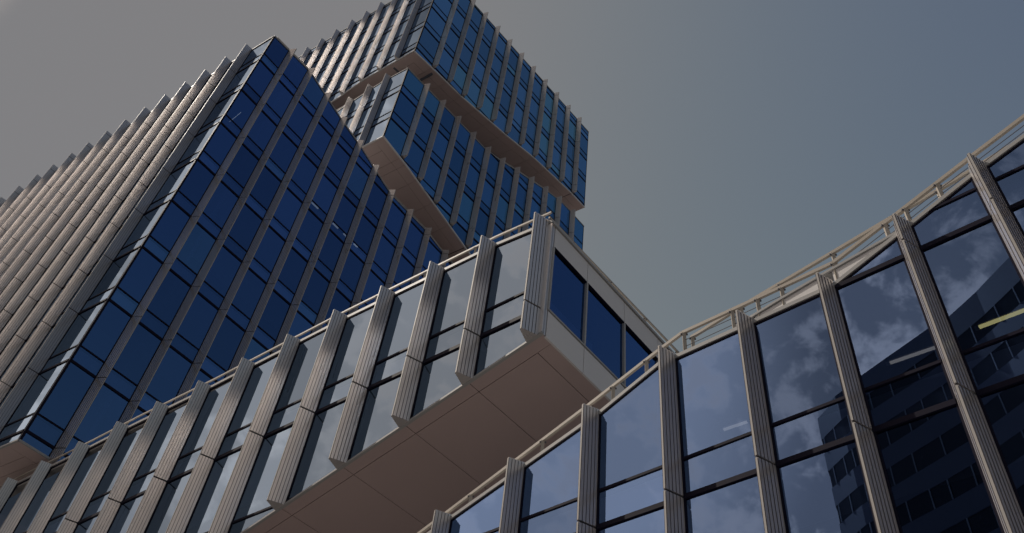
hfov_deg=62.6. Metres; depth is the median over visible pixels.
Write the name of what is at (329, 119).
window
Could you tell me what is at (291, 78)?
window
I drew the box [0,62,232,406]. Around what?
window
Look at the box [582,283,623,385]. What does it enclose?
window
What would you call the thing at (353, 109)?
window
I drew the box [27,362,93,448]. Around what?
window
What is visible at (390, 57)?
window
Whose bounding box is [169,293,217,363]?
window
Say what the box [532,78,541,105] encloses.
window
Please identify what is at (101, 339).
window
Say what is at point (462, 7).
window
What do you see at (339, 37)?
window
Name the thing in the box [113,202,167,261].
window
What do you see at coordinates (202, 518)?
window
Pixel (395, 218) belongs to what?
window
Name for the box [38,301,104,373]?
window
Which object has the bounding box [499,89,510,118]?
window
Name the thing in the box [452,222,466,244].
window
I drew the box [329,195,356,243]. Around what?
window
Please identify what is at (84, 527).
window
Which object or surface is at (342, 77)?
window
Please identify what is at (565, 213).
window
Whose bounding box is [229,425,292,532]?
window
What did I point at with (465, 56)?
window
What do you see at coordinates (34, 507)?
window
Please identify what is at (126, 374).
window
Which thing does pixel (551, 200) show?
window
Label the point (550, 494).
window
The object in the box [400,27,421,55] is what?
window
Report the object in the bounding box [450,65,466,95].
window
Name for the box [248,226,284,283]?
window
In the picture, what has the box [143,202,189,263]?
window
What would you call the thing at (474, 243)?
window
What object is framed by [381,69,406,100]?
window
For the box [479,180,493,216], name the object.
window
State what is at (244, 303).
window
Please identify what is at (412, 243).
window
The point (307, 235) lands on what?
window
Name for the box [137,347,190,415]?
window
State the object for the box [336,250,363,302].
window
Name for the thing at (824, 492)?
window
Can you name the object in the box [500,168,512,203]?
window
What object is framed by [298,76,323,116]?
window
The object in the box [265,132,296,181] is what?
window
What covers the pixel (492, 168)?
window
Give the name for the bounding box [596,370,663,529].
window
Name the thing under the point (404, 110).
window
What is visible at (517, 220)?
window
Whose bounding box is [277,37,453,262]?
roof railing
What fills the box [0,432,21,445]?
window
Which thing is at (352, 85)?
window
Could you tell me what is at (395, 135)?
window
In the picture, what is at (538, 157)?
window
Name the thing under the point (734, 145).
sky
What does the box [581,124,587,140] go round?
window
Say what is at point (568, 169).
window
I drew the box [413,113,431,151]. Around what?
window
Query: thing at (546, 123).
window
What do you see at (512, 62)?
window
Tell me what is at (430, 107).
window
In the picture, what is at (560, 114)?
window
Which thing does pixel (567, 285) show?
window
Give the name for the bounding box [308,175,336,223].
window
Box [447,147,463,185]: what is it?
window
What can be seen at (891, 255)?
window
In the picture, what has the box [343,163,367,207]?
window
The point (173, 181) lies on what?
window
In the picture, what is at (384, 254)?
window
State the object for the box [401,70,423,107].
window
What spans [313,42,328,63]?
window
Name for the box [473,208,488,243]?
window
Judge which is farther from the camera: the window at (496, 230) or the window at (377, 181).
the window at (496, 230)
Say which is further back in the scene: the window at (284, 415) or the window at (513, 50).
the window at (513, 50)
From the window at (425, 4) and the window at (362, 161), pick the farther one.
the window at (425, 4)
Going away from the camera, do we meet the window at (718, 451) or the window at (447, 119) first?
the window at (718, 451)
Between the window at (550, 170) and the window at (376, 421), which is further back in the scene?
the window at (550, 170)
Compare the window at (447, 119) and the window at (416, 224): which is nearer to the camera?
the window at (416, 224)
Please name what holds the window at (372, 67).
in the office block at (473, 67)
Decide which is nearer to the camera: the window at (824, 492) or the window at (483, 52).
the window at (824, 492)
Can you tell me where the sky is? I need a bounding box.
[0,0,1023,353]
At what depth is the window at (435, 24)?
95.61 m
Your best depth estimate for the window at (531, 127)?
104.26 m
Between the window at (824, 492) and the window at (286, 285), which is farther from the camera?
the window at (286, 285)
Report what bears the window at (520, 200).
in the office block at (451, 179)
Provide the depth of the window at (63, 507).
35.01 m
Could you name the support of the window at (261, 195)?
in the office block at (226, 215)
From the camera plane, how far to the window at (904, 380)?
13.04 m
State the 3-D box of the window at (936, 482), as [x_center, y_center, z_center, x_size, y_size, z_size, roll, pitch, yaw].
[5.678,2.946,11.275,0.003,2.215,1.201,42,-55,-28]
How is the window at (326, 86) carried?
in the office block at (473, 67)
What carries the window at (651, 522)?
in the office wing at (877, 387)
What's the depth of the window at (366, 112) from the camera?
83.27 m
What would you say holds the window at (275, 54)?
in the office block at (226, 215)
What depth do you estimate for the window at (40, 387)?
42.65 m
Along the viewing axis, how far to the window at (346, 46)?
104.62 m
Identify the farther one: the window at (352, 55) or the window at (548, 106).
the window at (548, 106)
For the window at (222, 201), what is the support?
in the office block at (226, 215)
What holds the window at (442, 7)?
in the office block at (473, 67)
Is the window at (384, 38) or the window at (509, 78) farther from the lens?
the window at (509, 78)
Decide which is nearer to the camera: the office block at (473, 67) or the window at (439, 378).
the window at (439, 378)
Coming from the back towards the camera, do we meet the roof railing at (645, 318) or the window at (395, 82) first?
the window at (395, 82)
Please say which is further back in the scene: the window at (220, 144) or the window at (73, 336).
the window at (220, 144)
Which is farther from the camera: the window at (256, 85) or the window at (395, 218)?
the window at (395, 218)
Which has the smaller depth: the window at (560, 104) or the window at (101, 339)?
the window at (101, 339)
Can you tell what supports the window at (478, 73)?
in the office block at (473, 67)
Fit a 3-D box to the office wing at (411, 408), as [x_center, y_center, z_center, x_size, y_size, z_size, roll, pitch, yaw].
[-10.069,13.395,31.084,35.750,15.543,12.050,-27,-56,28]
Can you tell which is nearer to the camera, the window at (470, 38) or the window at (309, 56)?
the window at (470, 38)
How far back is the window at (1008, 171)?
13.55 m
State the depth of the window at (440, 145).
84.60 m
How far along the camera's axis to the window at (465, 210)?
83.52 m
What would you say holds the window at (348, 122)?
in the office block at (451, 179)
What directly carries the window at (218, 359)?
in the office block at (226, 215)
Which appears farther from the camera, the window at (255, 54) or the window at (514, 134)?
the window at (514, 134)
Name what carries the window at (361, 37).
in the office block at (473, 67)
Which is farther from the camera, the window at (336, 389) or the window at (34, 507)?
the window at (34, 507)
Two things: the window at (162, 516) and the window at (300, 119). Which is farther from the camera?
the window at (300, 119)
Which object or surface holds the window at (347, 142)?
in the office block at (226, 215)
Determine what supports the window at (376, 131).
in the office block at (451, 179)
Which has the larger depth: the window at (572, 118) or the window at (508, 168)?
the window at (572, 118)
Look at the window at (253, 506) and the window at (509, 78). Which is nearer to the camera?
the window at (253, 506)
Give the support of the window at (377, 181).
in the office block at (226, 215)
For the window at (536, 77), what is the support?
in the office block at (473, 67)
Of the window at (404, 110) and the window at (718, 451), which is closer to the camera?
the window at (718, 451)
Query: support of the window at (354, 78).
in the office block at (473, 67)
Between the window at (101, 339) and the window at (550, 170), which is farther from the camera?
the window at (550, 170)
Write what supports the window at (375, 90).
in the office block at (451, 179)
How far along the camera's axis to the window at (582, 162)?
113.01 m
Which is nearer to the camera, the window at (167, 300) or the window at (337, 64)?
the window at (167, 300)
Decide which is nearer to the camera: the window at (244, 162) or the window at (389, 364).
the window at (389, 364)
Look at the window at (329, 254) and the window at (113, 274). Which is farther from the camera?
the window at (329, 254)
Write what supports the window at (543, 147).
in the office block at (473, 67)
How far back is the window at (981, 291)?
12.46 m
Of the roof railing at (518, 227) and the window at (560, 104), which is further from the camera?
the window at (560, 104)
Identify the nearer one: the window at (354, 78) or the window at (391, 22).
the window at (354, 78)
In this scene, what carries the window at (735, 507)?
in the office wing at (877, 387)
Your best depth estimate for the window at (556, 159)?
106.82 m
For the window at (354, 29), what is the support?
in the office block at (473, 67)
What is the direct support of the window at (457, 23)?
in the office block at (473, 67)
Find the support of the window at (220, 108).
in the office block at (226, 215)
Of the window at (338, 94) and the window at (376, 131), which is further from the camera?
the window at (338, 94)
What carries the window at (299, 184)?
in the office block at (226, 215)
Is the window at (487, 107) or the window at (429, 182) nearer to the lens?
the window at (429, 182)
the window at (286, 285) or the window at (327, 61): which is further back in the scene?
the window at (327, 61)
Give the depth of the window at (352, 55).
99.98 m
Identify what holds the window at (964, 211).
in the office wing at (877, 387)
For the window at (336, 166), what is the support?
in the office block at (226, 215)
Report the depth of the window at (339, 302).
63.72 m
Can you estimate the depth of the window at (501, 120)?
98.79 m
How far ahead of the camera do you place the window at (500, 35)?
109.74 m
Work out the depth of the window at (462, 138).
89.23 m
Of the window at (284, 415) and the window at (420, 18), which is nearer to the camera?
the window at (284, 415)
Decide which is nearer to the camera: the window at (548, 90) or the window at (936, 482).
the window at (936, 482)
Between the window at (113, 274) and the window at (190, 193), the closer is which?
the window at (113, 274)
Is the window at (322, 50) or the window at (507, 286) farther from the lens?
the window at (322, 50)
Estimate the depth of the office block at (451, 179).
84.58 m
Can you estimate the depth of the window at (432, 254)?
77.43 m
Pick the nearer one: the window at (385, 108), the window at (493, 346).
the window at (493, 346)
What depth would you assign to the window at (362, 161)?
73.70 m
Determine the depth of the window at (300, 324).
59.28 m
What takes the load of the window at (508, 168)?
in the office block at (451, 179)
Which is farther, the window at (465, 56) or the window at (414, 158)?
the window at (465, 56)
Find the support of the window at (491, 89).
in the office block at (473, 67)
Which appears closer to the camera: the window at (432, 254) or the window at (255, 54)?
the window at (255, 54)
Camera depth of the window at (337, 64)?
101.18 m
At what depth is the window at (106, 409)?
44.05 m
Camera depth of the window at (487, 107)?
97.36 m
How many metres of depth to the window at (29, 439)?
40.77 m
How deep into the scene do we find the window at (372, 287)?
67.86 m
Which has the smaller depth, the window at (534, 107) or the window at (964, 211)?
the window at (964, 211)
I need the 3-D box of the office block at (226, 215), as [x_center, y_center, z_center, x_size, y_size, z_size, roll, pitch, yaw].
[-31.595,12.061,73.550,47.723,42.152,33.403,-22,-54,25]
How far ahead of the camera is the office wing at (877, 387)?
13.44 m
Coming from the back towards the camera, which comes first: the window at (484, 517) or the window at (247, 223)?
the window at (247, 223)
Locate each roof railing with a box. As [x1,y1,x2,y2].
[0,211,551,486]
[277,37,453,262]
[417,114,1023,532]
[548,217,678,353]
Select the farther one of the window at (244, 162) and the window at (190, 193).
the window at (244, 162)
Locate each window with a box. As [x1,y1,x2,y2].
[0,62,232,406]
[0,362,65,440]
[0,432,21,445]
[0,492,21,527]
[14,471,60,532]
[22,433,51,455]
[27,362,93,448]
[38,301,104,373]
[43,450,100,532]
[57,262,450,461]
[63,384,127,456]
[71,301,130,377]
[74,515,97,532]
[77,428,142,523]
[78,248,138,313]
[104,323,160,401]
[108,494,143,532]
[109,248,161,316]
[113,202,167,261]
[120,405,185,503]
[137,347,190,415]
[139,270,189,340]
[143,161,193,214]
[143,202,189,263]
[145,472,191,532]
[166,382,230,482]
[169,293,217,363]
[170,124,216,173]
[170,223,214,286]
[172,161,213,216]
[185,449,240,532]
[194,91,237,136]
[197,181,237,239]
[198,124,235,175]
[198,246,240,309]
[200,316,244,382]
[214,357,277,460]
[216,62,256,103]
[221,91,255,137]
[221,145,258,197]
[222,204,261,261]
[226,269,265,331]
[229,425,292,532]
[236,38,271,73]
[242,61,273,104]
[242,111,276,159]
[244,338,269,362]
[245,166,280,219]
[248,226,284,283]
[252,291,289,352]
[260,38,287,74]
[261,81,292,126]
[263,332,324,437]
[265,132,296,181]
[269,188,301,241]
[273,248,306,304]
[279,56,306,95]
[283,102,312,147]
[286,401,345,501]
[287,154,317,202]
[288,312,312,338]
[291,209,322,261]
[297,269,328,325]
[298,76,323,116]
[303,123,331,167]
[304,52,312,64]
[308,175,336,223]
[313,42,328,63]
[314,230,342,282]
[314,307,373,413]
[316,70,325,82]
[318,50,335,73]
[318,101,339,136]
[321,289,350,328]
[323,81,330,92]
[323,143,349,188]
[325,60,341,83]
[328,32,344,54]
[329,92,340,100]
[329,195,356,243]
[330,71,347,96]
[335,41,350,63]
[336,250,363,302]
[337,125,355,156]
[341,50,357,74]
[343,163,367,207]
[345,23,359,43]
[345,81,359,91]
[346,117,360,139]
[347,61,364,86]
[347,95,362,119]
[350,215,375,263]
[350,375,400,458]
[351,31,366,53]
[354,107,371,135]
[356,149,371,175]
[357,41,373,64]
[358,270,384,309]
[360,14,374,34]
[362,183,386,228]
[363,84,380,110]
[364,50,382,76]
[364,118,388,144]
[366,22,381,44]
[367,283,423,389]
[370,91,398,127]
[370,235,394,283]
[374,31,390,54]
[374,174,387,195]
[375,4,389,25]
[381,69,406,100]
[382,12,398,34]
[382,40,399,66]
[382,202,404,247]
[385,119,406,156]
[391,0,403,15]
[391,20,407,44]
[391,92,415,134]
[391,255,413,291]
[392,198,405,215]
[399,1,415,24]
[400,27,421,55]
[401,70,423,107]
[401,222,422,267]
[404,141,423,177]
[408,7,429,34]
[411,217,424,234]
[412,349,460,416]
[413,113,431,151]
[416,0,431,14]
[416,49,431,65]
[417,27,438,64]
[420,158,440,199]
[421,241,440,276]
[422,91,438,124]
[422,257,476,363]
[425,8,445,42]
[429,237,441,253]
[430,131,448,168]
[432,0,451,22]
[435,49,452,80]
[436,204,449,222]
[437,176,457,216]
[438,107,454,140]
[444,28,458,58]
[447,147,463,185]
[450,9,464,37]
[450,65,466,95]
[450,485,503,532]
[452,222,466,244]
[454,124,469,157]
[456,0,469,18]
[456,192,473,232]
[458,44,471,73]
[463,164,479,201]
[464,25,476,52]
[465,79,479,107]
[468,239,478,254]
[469,7,481,33]
[470,139,484,172]
[472,59,484,88]
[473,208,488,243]
[476,320,524,373]
[477,40,489,67]
[479,95,493,120]
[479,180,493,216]
[480,234,530,337]
[482,21,493,47]
[485,74,497,103]
[485,153,498,188]
[490,54,501,82]
[492,224,503,242]
[494,35,505,62]
[494,110,506,132]
[495,195,508,231]
[499,33,506,43]
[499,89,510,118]
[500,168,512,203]
[503,69,514,96]
[504,164,513,176]
[507,50,517,76]
[508,125,519,143]
[510,210,522,236]
[511,46,518,57]
[512,104,523,133]
[514,183,526,218]
[516,83,526,111]
[518,173,527,191]
[519,63,529,90]
[519,430,580,532]
[521,140,532,154]
[523,59,530,71]
[525,117,535,147]
[528,217,582,248]
[529,97,538,125]
[529,198,539,227]
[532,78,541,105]
[532,183,542,206]
[534,73,542,85]
[535,154,545,167]
[538,132,548,162]
[541,112,550,139]
[544,92,552,119]
[546,86,553,99]
[546,192,555,220]
[547,247,586,345]
[548,168,558,179]
[551,147,560,176]
[554,126,562,154]
[556,106,564,133]
[558,100,565,112]
[560,203,569,235]
[563,161,572,190]
[566,140,574,167]
[568,120,575,146]
[570,112,576,126]
[574,174,585,204]
[578,153,586,181]
[579,133,586,160]
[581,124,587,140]
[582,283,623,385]
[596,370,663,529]
[598,206,1023,532]
[622,323,657,388]
[677,334,756,498]
[686,475,764,532]
[756,297,854,466]
[779,441,876,532]
[835,241,903,288]
[838,260,956,432]
[876,405,1001,532]
[914,182,990,250]
[923,221,1023,396]
[980,382,1023,507]
[990,142,1023,209]
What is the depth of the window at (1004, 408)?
11.12 m
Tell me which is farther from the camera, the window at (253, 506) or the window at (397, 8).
the window at (397, 8)
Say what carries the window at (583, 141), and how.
in the office block at (473, 67)
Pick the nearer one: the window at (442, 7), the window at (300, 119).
the window at (300, 119)
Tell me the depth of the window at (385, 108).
82.02 m
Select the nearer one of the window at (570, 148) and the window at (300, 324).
the window at (300, 324)
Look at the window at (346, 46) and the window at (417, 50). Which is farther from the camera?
the window at (346, 46)
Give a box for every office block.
[0,36,452,487]
[298,0,588,210]
[337,68,583,262]
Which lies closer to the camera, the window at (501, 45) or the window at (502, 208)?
the window at (502, 208)
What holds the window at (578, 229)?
in the office block at (451, 179)
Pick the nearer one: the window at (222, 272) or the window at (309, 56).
the window at (222, 272)
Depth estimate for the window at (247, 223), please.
57.86 m
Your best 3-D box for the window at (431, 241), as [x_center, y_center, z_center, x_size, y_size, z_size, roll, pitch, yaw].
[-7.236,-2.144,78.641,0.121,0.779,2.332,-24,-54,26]
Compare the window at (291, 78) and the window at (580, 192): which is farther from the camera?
the window at (580, 192)
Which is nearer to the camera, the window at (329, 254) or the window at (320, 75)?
the window at (329, 254)
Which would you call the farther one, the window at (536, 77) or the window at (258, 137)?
the window at (536, 77)
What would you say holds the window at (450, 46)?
in the office block at (473, 67)
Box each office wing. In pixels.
[0,212,673,532]
[427,134,1023,532]
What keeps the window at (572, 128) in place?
in the office block at (473, 67)
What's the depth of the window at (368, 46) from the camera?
98.88 m
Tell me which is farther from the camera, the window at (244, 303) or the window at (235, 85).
the window at (235, 85)
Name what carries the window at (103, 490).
in the office wing at (411, 408)
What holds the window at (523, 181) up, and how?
in the office block at (451, 179)
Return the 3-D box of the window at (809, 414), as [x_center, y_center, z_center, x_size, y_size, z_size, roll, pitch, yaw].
[4.787,1.839,13.966,1.293,3.037,0.084,-30,-58,30]
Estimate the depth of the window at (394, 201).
75.86 m
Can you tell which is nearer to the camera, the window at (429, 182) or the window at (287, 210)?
the window at (287, 210)
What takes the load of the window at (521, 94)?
in the office block at (473, 67)
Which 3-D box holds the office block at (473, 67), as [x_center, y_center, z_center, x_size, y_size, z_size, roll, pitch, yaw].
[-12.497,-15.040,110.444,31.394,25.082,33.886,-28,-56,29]
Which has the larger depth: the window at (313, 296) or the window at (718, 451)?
the window at (313, 296)
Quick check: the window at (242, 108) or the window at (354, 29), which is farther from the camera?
the window at (354, 29)
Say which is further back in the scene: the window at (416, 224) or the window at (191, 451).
the window at (416, 224)
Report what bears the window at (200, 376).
in the office block at (226, 215)
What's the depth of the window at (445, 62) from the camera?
93.42 m
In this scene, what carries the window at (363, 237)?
in the office block at (226, 215)
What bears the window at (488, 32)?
in the office block at (473, 67)
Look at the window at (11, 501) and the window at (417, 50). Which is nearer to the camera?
the window at (11, 501)
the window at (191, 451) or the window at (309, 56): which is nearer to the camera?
the window at (191, 451)
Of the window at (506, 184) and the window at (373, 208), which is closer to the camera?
the window at (373, 208)
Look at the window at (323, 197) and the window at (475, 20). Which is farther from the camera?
the window at (475, 20)
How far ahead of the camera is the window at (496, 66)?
104.05 m
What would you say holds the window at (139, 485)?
in the office wing at (411, 408)
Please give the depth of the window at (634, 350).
25.38 m
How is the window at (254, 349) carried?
in the office block at (226, 215)

